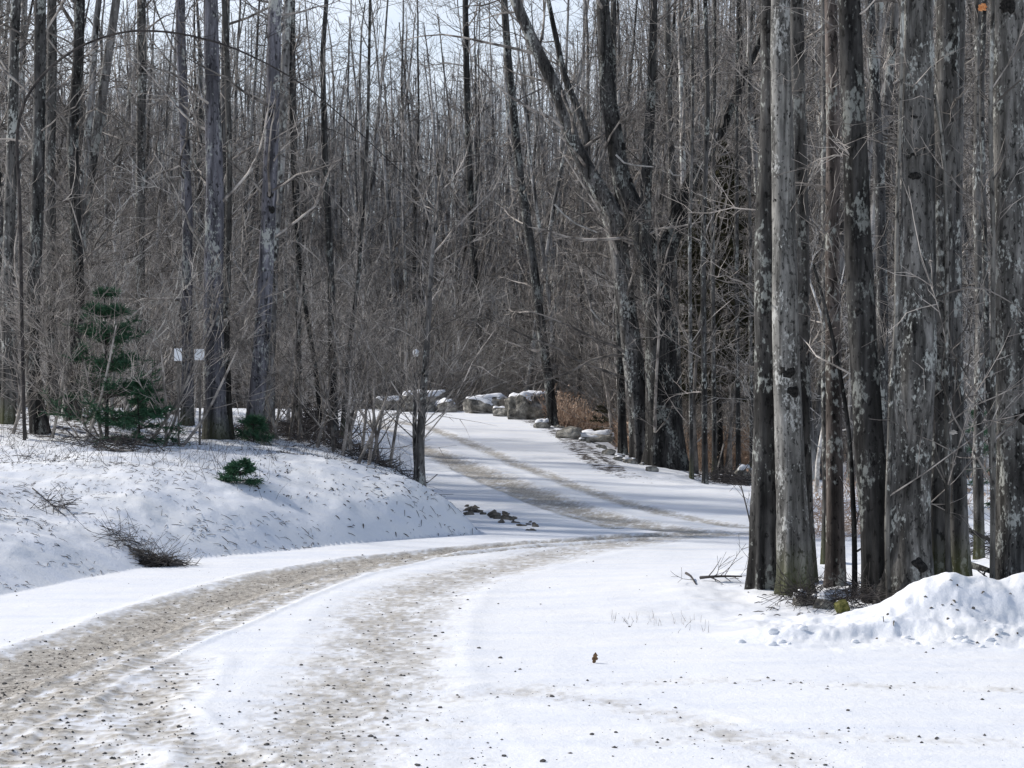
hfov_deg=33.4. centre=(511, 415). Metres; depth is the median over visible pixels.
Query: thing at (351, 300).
arching shrub
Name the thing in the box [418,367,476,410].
sapling
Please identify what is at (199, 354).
sign post
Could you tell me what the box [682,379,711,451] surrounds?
sapling
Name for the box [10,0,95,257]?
forest tree
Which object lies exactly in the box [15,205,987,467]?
thicket
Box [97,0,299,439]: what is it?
maple tree
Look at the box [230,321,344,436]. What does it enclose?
bank sapling
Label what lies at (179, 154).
forest tree
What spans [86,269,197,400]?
arching shrub
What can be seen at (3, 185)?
sapling
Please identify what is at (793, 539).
beech tree
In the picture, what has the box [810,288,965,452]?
arching shrub
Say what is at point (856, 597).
twig bundle
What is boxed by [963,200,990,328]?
sapling
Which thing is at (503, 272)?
sapling
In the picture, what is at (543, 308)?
arching shrub
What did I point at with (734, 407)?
sapling
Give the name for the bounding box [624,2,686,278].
forest tree
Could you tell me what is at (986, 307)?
young tree
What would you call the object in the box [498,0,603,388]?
forest tree
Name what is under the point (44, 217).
sapling
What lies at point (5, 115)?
forest tree
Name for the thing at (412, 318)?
arching shrub
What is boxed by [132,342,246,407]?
sapling
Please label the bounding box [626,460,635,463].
edge stone
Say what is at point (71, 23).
forest tree
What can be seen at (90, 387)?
bank sapling
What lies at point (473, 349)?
arching shrub
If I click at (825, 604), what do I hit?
rock
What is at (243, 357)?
sapling
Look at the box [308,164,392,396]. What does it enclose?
sapling
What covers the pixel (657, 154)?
forest tree
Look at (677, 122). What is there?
forest tree
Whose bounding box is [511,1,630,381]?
forest tree
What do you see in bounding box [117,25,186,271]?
forest tree
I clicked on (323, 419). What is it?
bank sapling
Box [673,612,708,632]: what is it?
dry grass
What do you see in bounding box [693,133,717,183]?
pale branch
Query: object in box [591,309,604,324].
pale branch
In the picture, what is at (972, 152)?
forest tree
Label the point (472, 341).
arching shrub
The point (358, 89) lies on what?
forest tree
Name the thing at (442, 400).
boulder
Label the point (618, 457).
edge stone
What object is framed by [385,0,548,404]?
forest tree
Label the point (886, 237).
forest tree
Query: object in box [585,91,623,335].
forest tree
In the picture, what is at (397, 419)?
bank sapling
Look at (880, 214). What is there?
young tree
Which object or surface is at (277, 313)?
sapling
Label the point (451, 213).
forest tree
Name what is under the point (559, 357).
sapling
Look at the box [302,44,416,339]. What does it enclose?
forest tree
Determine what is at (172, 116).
forest tree
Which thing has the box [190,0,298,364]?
forest tree
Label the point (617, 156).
pale branch
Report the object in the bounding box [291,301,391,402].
arching shrub
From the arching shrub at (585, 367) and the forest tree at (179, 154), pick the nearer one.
the arching shrub at (585, 367)
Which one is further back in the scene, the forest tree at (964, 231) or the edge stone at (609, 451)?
the forest tree at (964, 231)
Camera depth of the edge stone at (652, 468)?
34.49 m
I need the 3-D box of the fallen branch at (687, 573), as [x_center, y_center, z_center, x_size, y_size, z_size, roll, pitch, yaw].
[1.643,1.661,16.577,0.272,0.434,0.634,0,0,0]
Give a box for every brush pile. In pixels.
[108,529,203,566]
[193,401,438,489]
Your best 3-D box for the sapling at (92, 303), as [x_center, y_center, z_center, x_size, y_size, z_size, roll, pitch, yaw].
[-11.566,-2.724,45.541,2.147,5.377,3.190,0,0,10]
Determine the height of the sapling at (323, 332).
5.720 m
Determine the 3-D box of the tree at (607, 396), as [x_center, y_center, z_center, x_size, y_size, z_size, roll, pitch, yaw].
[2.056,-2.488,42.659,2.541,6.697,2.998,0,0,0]
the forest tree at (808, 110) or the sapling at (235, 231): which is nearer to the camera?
the sapling at (235, 231)
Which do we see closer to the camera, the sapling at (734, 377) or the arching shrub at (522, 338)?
the sapling at (734, 377)
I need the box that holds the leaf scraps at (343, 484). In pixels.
[242,440,476,536]
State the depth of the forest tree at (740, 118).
45.91 m
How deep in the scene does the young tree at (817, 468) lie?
30.70 m
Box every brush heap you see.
[41,414,185,451]
[127,533,191,567]
[275,395,361,431]
[333,438,449,494]
[678,454,751,485]
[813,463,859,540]
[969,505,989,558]
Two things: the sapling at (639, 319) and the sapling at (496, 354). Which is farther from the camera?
the sapling at (496, 354)
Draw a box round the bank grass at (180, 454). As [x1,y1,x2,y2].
[0,401,400,499]
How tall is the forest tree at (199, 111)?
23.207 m
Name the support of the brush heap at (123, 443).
on the ground at (680, 604)
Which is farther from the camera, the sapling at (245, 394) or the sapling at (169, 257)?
the sapling at (169, 257)
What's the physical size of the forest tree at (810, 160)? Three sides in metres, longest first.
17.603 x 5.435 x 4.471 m
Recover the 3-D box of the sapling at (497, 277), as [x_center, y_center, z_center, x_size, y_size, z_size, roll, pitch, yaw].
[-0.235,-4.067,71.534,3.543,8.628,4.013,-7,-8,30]
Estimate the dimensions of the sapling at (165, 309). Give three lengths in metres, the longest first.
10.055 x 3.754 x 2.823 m
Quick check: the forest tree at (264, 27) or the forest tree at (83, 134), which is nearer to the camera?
the forest tree at (83, 134)
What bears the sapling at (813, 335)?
on the ground at (680, 604)
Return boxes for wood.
[0,0,989,397]
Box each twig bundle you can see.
[28,483,85,515]
[73,507,150,548]
[757,551,854,610]
[810,562,905,611]
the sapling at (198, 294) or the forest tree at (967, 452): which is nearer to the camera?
the forest tree at (967, 452)
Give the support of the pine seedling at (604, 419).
on the ground at (680, 604)
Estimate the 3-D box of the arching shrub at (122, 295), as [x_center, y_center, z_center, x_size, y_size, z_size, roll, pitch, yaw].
[-9.433,-2.378,37.567,2.967,5.027,5.217,0,0,43]
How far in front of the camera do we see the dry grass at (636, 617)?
13.94 m
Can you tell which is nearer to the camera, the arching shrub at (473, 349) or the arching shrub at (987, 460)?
the arching shrub at (987, 460)
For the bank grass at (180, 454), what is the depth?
24.68 m
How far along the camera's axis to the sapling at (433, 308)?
67.04 m
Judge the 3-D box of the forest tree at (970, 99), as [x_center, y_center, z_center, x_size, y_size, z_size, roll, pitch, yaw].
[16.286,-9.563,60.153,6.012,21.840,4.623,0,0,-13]
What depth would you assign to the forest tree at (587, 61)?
67.95 m
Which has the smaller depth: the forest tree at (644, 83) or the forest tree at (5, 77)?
the forest tree at (5, 77)
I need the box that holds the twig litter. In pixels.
[0,424,472,591]
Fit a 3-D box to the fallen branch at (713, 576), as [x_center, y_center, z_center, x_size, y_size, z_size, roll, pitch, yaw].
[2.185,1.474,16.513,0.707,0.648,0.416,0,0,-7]
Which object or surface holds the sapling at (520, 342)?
on the ground at (680, 604)
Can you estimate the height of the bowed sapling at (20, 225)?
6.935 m
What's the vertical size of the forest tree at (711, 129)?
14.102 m
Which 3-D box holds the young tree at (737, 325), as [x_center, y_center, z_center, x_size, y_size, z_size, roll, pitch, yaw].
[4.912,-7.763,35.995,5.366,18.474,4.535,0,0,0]
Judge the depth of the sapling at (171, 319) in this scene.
60.66 m
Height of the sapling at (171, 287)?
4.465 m
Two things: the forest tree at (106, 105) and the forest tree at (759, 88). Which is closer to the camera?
the forest tree at (759, 88)
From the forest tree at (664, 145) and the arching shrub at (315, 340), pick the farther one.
the forest tree at (664, 145)
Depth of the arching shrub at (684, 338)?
41.44 m
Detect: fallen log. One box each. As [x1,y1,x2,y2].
[969,528,989,556]
[971,562,988,576]
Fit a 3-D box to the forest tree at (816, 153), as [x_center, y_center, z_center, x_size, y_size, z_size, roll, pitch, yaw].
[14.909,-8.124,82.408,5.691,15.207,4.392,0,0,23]
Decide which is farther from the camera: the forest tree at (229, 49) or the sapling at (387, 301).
the forest tree at (229, 49)
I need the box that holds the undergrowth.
[745,454,989,531]
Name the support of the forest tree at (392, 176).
on the ground at (680, 604)
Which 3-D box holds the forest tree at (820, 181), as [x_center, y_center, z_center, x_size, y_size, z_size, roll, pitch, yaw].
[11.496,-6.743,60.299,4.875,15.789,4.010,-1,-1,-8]
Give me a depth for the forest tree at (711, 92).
50.46 m
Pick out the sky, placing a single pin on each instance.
(394, 16)
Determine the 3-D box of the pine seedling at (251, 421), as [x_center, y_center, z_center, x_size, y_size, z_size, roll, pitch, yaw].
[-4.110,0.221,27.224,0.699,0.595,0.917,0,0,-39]
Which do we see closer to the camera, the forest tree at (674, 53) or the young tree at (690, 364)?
the young tree at (690, 364)
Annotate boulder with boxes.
[375,395,398,409]
[397,390,446,411]
[434,398,457,411]
[462,393,507,412]
[492,406,506,416]
[504,390,560,419]
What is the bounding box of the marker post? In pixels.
[413,349,418,372]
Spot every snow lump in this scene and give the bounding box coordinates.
[736,639,745,642]
[766,628,778,633]
[766,641,776,645]
[778,639,785,643]
[798,625,807,629]
[954,635,963,639]
[962,639,970,642]
[993,627,1002,631]
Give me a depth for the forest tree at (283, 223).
62.20 m
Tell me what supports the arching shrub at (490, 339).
on the ground at (680, 604)
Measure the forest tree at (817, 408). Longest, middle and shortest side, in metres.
19.466 x 6.146 x 5.043 m
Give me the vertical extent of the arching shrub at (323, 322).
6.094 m
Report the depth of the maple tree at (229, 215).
27.88 m
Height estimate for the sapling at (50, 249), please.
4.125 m
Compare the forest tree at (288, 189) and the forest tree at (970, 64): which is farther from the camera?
the forest tree at (288, 189)
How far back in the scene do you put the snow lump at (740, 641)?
12.68 m
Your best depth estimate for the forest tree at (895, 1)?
31.21 m
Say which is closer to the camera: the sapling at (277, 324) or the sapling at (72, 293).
the sapling at (72, 293)
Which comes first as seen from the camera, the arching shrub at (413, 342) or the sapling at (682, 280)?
the sapling at (682, 280)
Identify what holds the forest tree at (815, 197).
on the ground at (680, 604)
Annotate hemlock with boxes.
[642,140,754,472]
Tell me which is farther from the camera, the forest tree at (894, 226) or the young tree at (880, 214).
the forest tree at (894, 226)
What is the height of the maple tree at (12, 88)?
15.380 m
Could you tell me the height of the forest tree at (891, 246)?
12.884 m
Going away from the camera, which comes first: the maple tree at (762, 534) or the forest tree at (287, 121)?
the maple tree at (762, 534)
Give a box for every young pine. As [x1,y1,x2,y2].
[38,285,172,437]
[93,379,190,445]
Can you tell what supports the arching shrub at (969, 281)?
on the ground at (680, 604)
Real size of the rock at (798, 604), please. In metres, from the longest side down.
0.247 x 0.225 x 0.188 m
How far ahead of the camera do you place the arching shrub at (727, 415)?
41.44 m
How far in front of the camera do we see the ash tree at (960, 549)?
16.47 m
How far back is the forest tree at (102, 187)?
69.78 m
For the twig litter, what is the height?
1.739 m
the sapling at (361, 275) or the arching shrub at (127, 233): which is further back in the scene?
the sapling at (361, 275)
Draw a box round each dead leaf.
[592,652,597,662]
[978,3,986,10]
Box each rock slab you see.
[533,418,550,427]
[555,426,581,438]
[576,429,614,442]
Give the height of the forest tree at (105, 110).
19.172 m
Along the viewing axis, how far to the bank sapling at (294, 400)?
28.17 m
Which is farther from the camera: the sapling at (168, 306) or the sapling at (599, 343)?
the sapling at (599, 343)
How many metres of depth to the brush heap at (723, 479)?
33.77 m
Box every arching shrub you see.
[1,175,241,413]
[3,169,94,360]
[3,191,101,396]
[14,198,181,406]
[16,207,114,384]
[17,204,201,398]
[44,89,288,415]
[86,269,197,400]
[162,230,293,414]
[247,247,381,411]
[276,234,426,415]
[277,260,363,401]
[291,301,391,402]
[302,245,503,410]
[304,245,400,408]
[305,238,394,398]
[320,313,429,407]
[327,264,448,396]
[327,293,456,403]
[337,280,461,395]
[370,267,564,409]
[372,263,525,410]
[377,333,464,389]
[386,250,567,401]
[406,311,525,393]
[412,275,567,394]
[416,266,557,398]
[434,266,607,402]
[444,306,564,405]
[446,265,560,394]
[451,331,538,396]
[460,281,616,410]
[460,344,584,392]
[473,320,542,391]
[482,302,567,400]
[485,293,595,403]
[486,236,723,411]
[507,303,615,419]
[509,259,641,404]
[516,261,715,428]
[553,323,626,424]
[557,282,626,411]
[560,319,616,417]
[561,251,639,403]
[561,331,626,418]
[562,275,693,414]
[573,215,753,411]
[579,315,644,413]
[642,306,819,430]
[678,283,728,433]
[682,319,740,440]
[683,366,753,453]
[698,256,846,453]
[707,246,847,431]
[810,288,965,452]
[815,297,893,425]
[842,231,990,477]
[876,282,989,456]
[888,234,990,457]
[890,130,990,435]
[891,263,990,444]
[967,249,989,462]
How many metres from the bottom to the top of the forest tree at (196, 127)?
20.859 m
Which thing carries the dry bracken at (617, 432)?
on the ground at (680, 604)
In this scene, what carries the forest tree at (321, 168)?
on the ground at (680, 604)
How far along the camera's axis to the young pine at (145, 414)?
25.89 m
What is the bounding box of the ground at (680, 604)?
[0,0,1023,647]
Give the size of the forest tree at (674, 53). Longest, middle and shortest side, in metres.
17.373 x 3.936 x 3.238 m
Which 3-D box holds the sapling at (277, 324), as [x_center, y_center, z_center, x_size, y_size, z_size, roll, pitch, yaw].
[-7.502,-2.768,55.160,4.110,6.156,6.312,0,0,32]
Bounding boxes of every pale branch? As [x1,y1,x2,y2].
[554,204,596,232]
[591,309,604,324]
[615,154,652,166]
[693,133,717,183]
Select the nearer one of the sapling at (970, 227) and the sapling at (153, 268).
the sapling at (970, 227)
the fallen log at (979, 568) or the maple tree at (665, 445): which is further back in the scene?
the maple tree at (665, 445)
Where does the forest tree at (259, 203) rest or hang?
on the ground at (680, 604)
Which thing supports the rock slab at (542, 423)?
on the road
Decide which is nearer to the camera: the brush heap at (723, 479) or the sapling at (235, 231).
the brush heap at (723, 479)
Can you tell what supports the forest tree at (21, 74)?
on the ground at (680, 604)
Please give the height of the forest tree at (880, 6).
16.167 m
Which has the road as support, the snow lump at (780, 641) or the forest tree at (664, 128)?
the snow lump at (780, 641)
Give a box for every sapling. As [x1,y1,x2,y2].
[0,69,88,376]
[0,87,325,415]
[0,113,25,347]
[0,233,148,433]
[0,234,169,437]
[0,238,176,414]
[0,248,116,437]
[0,274,98,438]
[4,257,122,437]
[15,0,418,439]
[15,197,150,375]
[16,221,177,405]
[17,226,90,341]
[18,101,153,354]
[18,122,135,406]
[18,154,121,335]
[18,244,118,419]
[22,162,173,397]
[23,229,129,420]
[24,246,202,440]
[42,109,259,410]
[44,210,109,345]
[56,209,180,396]
[58,222,105,405]
[66,222,287,412]
[68,269,274,445]
[84,190,181,406]
[85,225,180,407]
[88,215,202,404]
[94,158,203,403]
[95,143,168,380]
[110,226,198,406]
[113,184,203,402]
[114,104,262,414]
[115,263,265,445]
[116,91,303,384]
[124,226,272,443]
[129,284,241,441]
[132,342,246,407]
[133,344,241,407]
[146,238,244,406]
[147,222,200,327]
[147,247,236,407]
[161,157,284,408]
[163,265,300,439]
[165,214,278,403]
[165,215,321,385]
[175,260,251,407]
[176,195,252,407]
[180,239,319,446]
[194,276,256,406]
[201,232,352,393]
[201,241,257,406]
[202,316,305,441]
[224,300,329,420]
[230,246,307,405]
[230,251,384,408]
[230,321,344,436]
[232,224,379,438]
[232,316,314,411]
[235,285,373,442]
[241,303,340,398]
[242,310,326,408]
[246,184,321,397]
[247,282,402,445]
[250,126,328,422]
[257,253,410,454]
[267,294,389,451]
[271,290,383,462]
[275,267,427,447]
[275,331,323,404]
[277,274,318,397]
[283,278,418,455]
[285,271,401,452]
[286,256,383,407]
[291,277,421,449]
[303,299,415,464]
[304,355,379,408]
[307,153,396,431]
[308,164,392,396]
[318,221,451,421]
[328,304,474,460]
[343,300,456,474]
[354,329,432,395]
[359,260,499,465]
[367,198,410,362]
[367,297,452,388]
[390,251,492,401]
[392,189,493,398]
[399,251,488,385]
[416,224,497,395]
[418,221,492,383]
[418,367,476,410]
[431,243,500,397]
[432,307,498,392]
[448,185,525,388]
[452,325,550,390]
[461,302,500,386]
[467,270,643,406]
[477,313,543,390]
[478,234,517,352]
[482,217,526,329]
[502,258,564,396]
[503,261,733,442]
[516,295,602,404]
[525,275,584,407]
[535,224,613,416]
[546,219,615,402]
[548,304,614,411]
[551,230,644,406]
[569,274,746,421]
[577,209,727,414]
[580,291,617,414]
[592,236,686,417]
[595,322,644,423]
[598,322,753,445]
[601,216,710,428]
[603,166,685,432]
[608,145,667,378]
[616,28,758,474]
[632,157,726,414]
[638,164,751,442]
[667,207,820,448]
[677,99,754,471]
[677,205,754,475]
[682,100,812,437]
[682,265,753,467]
[682,293,820,437]
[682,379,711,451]
[685,315,819,461]
[717,462,774,554]
[739,126,891,428]
[795,151,989,593]
[809,174,876,462]
[809,200,899,410]
[809,226,966,425]
[809,258,846,344]
[810,271,846,398]
[810,284,821,410]
[810,319,891,453]
[818,0,1023,571]
[840,0,1023,578]
[884,0,1023,597]
[887,153,990,475]
[962,102,993,426]
[962,283,989,435]
[963,174,989,394]
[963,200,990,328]
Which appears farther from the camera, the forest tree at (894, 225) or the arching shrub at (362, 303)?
the forest tree at (894, 225)
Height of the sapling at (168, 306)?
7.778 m
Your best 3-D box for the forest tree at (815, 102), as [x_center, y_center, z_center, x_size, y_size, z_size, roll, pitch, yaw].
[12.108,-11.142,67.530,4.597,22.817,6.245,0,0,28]
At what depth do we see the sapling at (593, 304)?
59.88 m
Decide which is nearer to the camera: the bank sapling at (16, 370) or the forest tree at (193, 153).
the bank sapling at (16, 370)
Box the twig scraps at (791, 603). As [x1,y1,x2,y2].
[734,576,861,615]
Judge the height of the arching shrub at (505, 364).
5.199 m
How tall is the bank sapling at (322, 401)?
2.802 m
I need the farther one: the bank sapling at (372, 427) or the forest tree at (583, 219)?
the forest tree at (583, 219)
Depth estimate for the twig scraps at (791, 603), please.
14.74 m
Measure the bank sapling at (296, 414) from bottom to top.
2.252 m
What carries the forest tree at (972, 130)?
on the ground at (680, 604)
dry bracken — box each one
[528,385,627,445]
[597,414,696,452]
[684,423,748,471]
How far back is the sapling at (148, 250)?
57.07 m
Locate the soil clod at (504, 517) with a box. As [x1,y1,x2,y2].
[501,514,512,519]
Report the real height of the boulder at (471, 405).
0.750 m
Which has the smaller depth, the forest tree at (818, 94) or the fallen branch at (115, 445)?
the fallen branch at (115, 445)
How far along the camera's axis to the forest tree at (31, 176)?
58.83 m
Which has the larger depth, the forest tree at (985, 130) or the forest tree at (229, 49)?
the forest tree at (229, 49)
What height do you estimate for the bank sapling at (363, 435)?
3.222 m
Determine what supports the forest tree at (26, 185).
on the ground at (680, 604)
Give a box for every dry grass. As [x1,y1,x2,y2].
[611,610,660,625]
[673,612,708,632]
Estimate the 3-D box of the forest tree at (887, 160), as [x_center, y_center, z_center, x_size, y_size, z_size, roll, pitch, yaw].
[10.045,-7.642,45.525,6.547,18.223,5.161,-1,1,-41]
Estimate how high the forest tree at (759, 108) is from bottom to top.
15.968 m
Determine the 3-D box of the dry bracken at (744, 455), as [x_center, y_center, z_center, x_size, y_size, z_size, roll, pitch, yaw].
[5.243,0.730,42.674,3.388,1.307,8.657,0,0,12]
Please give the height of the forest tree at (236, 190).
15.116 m
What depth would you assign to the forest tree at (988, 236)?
49.54 m
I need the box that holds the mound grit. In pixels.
[876,579,1017,643]
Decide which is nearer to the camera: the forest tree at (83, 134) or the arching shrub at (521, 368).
the arching shrub at (521, 368)
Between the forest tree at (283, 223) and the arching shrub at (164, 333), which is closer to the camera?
the arching shrub at (164, 333)
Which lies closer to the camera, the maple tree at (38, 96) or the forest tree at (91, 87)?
the maple tree at (38, 96)
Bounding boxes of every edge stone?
[601,449,615,454]
[612,455,622,460]
[622,457,635,461]
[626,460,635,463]
[645,466,658,471]
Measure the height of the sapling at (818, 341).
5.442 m
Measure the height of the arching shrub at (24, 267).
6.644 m
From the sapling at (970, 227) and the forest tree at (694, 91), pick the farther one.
the forest tree at (694, 91)
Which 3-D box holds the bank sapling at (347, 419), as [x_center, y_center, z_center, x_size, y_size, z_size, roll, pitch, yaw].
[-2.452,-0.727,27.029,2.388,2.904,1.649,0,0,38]
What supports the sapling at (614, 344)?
on the ground at (680, 604)
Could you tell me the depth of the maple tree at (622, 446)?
38.42 m
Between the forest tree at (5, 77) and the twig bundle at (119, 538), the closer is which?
the twig bundle at (119, 538)
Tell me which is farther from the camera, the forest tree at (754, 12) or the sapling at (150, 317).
the forest tree at (754, 12)
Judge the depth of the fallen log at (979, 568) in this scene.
16.67 m
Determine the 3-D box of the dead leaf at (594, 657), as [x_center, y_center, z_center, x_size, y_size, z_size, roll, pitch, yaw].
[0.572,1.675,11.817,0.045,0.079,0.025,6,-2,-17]
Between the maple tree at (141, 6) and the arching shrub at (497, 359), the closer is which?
the maple tree at (141, 6)
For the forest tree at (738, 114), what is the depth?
56.40 m
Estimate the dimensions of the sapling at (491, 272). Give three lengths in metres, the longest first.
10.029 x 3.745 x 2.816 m
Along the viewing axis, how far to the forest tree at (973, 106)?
59.33 m
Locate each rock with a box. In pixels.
[731,464,751,484]
[792,589,816,605]
[813,591,835,608]
[834,599,849,612]
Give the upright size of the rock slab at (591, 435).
0.336 m
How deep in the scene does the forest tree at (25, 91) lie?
46.23 m
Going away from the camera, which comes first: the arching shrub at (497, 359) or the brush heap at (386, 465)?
the brush heap at (386, 465)
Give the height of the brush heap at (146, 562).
0.744 m
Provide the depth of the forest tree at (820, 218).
55.75 m
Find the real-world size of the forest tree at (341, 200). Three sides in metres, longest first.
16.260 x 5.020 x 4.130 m
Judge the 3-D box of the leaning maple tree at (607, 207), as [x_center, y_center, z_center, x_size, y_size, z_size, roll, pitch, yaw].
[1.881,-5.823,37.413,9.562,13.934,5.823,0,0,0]
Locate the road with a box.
[0,408,1023,767]
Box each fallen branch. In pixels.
[32,485,64,515]
[98,430,138,450]
[671,567,696,584]
[699,534,748,584]
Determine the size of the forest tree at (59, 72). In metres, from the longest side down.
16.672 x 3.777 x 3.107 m
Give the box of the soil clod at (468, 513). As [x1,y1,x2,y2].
[463,511,473,514]
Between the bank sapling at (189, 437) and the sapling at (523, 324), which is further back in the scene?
the sapling at (523, 324)
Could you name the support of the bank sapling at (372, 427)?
on the ground at (680, 604)
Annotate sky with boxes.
[1,0,865,229]
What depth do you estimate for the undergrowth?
28.41 m
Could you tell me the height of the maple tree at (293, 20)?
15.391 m
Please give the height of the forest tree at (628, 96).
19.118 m
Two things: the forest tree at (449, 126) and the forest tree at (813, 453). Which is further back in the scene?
the forest tree at (449, 126)
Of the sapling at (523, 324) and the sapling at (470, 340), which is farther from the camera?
the sapling at (470, 340)
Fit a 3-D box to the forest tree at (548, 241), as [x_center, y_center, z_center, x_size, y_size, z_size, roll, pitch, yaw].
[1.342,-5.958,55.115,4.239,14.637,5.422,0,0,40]
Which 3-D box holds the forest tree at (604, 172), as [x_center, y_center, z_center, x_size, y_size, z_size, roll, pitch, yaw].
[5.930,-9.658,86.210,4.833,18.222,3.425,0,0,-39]
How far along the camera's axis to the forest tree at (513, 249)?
65.03 m
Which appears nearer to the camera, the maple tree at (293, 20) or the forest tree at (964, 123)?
the maple tree at (293, 20)
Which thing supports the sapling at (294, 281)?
on the ground at (680, 604)
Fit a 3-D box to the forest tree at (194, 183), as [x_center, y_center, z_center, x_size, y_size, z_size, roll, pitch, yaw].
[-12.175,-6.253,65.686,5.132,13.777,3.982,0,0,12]
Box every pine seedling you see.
[214,456,265,486]
[233,412,278,443]
[588,404,617,442]
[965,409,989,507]
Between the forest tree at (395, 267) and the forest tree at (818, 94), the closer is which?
the forest tree at (818, 94)
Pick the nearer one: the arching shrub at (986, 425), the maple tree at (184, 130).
the maple tree at (184, 130)
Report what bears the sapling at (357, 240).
on the ground at (680, 604)
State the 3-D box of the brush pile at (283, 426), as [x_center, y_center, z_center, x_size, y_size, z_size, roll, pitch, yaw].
[-3.306,0.667,29.011,4.262,1.902,4.142,0,0,0]
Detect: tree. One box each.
[0,0,58,292]
[0,0,70,210]
[0,0,70,212]
[0,0,73,413]
[0,0,89,254]
[0,0,91,424]
[0,0,109,401]
[0,0,131,229]
[0,0,135,434]
[0,0,174,414]
[0,0,178,413]
[0,0,179,410]
[0,0,181,420]
[0,1,69,205]
[0,1,117,404]
[0,21,68,334]
[0,46,96,337]
[0,76,57,322]
[0,100,30,366]
[1,24,67,338]
[1,112,31,220]
[2,0,131,366]
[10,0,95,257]
[19,0,203,288]
[21,35,103,268]
[22,0,204,412]
[22,75,66,244]
[26,0,148,382]
[32,19,103,297]
[57,0,181,339]
[57,44,167,382]
[58,0,263,425]
[59,0,159,397]
[59,108,135,406]
[60,0,161,267]
[63,0,136,251]
[84,12,159,287]
[86,0,345,304]
[89,11,161,398]
[94,2,177,407]
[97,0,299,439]
[100,89,153,211]
[111,0,197,294]
[116,1,204,393]
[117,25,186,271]
[119,0,221,376]
[119,0,313,438]
[122,6,194,397]
[145,91,261,360]
[146,0,250,407]
[146,135,179,272]
[147,0,255,322]
[151,124,205,305]
[159,64,220,269]
[160,0,431,428]
[161,0,397,422]
[165,37,286,369]
[168,1,311,249]
[169,23,218,325]
[171,0,377,438]
[171,140,205,399]
[178,37,242,262]
[189,4,259,142]
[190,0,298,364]
[197,0,318,425]
[218,14,292,276]
[222,0,404,434]
[230,26,315,396]
[232,0,315,407]
[232,2,343,375]
[232,7,307,398]
[232,54,310,308]
[233,103,301,331]
[236,1,333,321]
[236,105,263,398]
[242,60,338,408]
[252,93,304,387]
[260,0,475,436]
[278,68,356,337]
[280,3,348,404]
[286,97,339,397]
[288,44,345,395]
[295,30,563,486]
[296,0,369,359]
[298,19,392,298]
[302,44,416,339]
[305,0,470,408]
[308,3,415,329]
[311,63,378,345]
[319,81,365,360]
[324,82,425,332]
[332,1,446,395]
[349,0,465,364]
[350,63,441,371]
[353,0,454,377]
[358,19,442,329]
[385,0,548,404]
[387,0,753,463]
[393,74,466,335]
[394,0,523,370]
[394,131,453,338]
[399,1,523,382]
[402,1,508,330]
[406,0,591,394]
[409,0,527,382]
[427,0,593,425]
[431,49,482,366]
[449,2,572,394]
[453,0,572,376]
[460,13,619,390]
[464,12,586,383]
[468,17,608,406]
[470,106,590,388]
[474,0,575,385]
[491,62,555,328]
[497,0,748,455]
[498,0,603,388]
[498,0,609,359]
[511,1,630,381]
[520,0,806,470]
[525,78,616,411]
[534,0,654,410]
[541,4,607,328]
[545,114,634,381]
[546,215,616,446]
[554,0,663,421]
[556,34,659,334]
[560,0,758,424]
[564,31,630,284]
[565,0,678,419]
[569,0,756,383]
[578,2,633,399]
[580,0,729,277]
[580,0,753,420]
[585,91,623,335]
[591,0,679,314]
[591,81,641,326]
[592,88,657,330]
[598,0,814,478]
[598,95,654,313]
[606,3,703,293]
[610,0,697,273]
[610,0,745,354]
[616,0,694,311]
[621,5,687,232]
[623,25,700,296]
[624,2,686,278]
[625,0,757,483]
[627,0,722,341]
[630,0,872,479]
[634,0,888,467]
[635,0,760,479]
[635,34,725,294]
[638,1,745,230]
[641,1,747,286]
[643,0,752,253]
[647,25,757,314]
[655,0,820,329]
[659,2,753,328]
[660,0,759,282]
[664,0,867,589]
[664,8,710,144]
[673,0,719,258]
[674,0,810,467]
[675,0,759,329]
[675,1,758,258]
[679,0,760,325]
[681,0,810,433]
[682,0,843,306]
[683,0,849,582]
[684,47,755,327]
[694,0,840,344]
[694,2,842,369]
[694,8,752,227]
[695,54,755,253]
[696,141,893,492]
[698,0,820,242]
[703,0,819,300]
[717,4,759,206]
[719,0,868,211]
[719,4,863,348]
[723,0,899,587]
[723,1,820,339]
[728,0,988,482]
[733,2,819,330]
[739,0,972,364]
[739,2,987,479]
[740,0,897,563]
[742,79,820,322]
[753,1,820,243]
[754,0,820,312]
[754,2,845,303]
[755,0,902,602]
[770,0,814,595]
[803,0,888,458]
[804,0,970,349]
[804,5,843,299]
[804,15,841,370]
[805,0,990,309]
[805,2,989,322]
[805,6,893,336]
[805,23,843,342]
[805,40,889,290]
[805,44,864,305]
[807,91,891,340]
[808,3,899,355]
[810,7,988,353]
[810,87,882,403]
[810,100,844,345]
[813,2,898,250]
[821,0,1023,604]
[837,4,894,319]
[839,0,899,455]
[840,0,971,574]
[840,2,987,378]
[840,42,897,317]
[842,98,900,317]
[843,38,974,333]
[846,20,899,328]
[848,3,989,486]
[861,3,993,307]
[862,0,989,575]
[864,18,969,291]
[865,20,990,423]
[870,0,990,451]
[870,0,993,478]
[876,0,989,316]
[887,126,894,294]
[888,8,968,340]
[891,6,989,310]
[893,66,987,321]
[933,0,989,559]
[934,1,988,212]
[934,2,989,237]
[935,3,990,190]
[956,0,1023,579]
[962,0,989,473]
[962,0,990,355]
[962,47,990,299]
[963,0,988,292]
[963,63,988,286]
[964,1,988,189]
[964,1,993,399]
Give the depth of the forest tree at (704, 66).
65.02 m

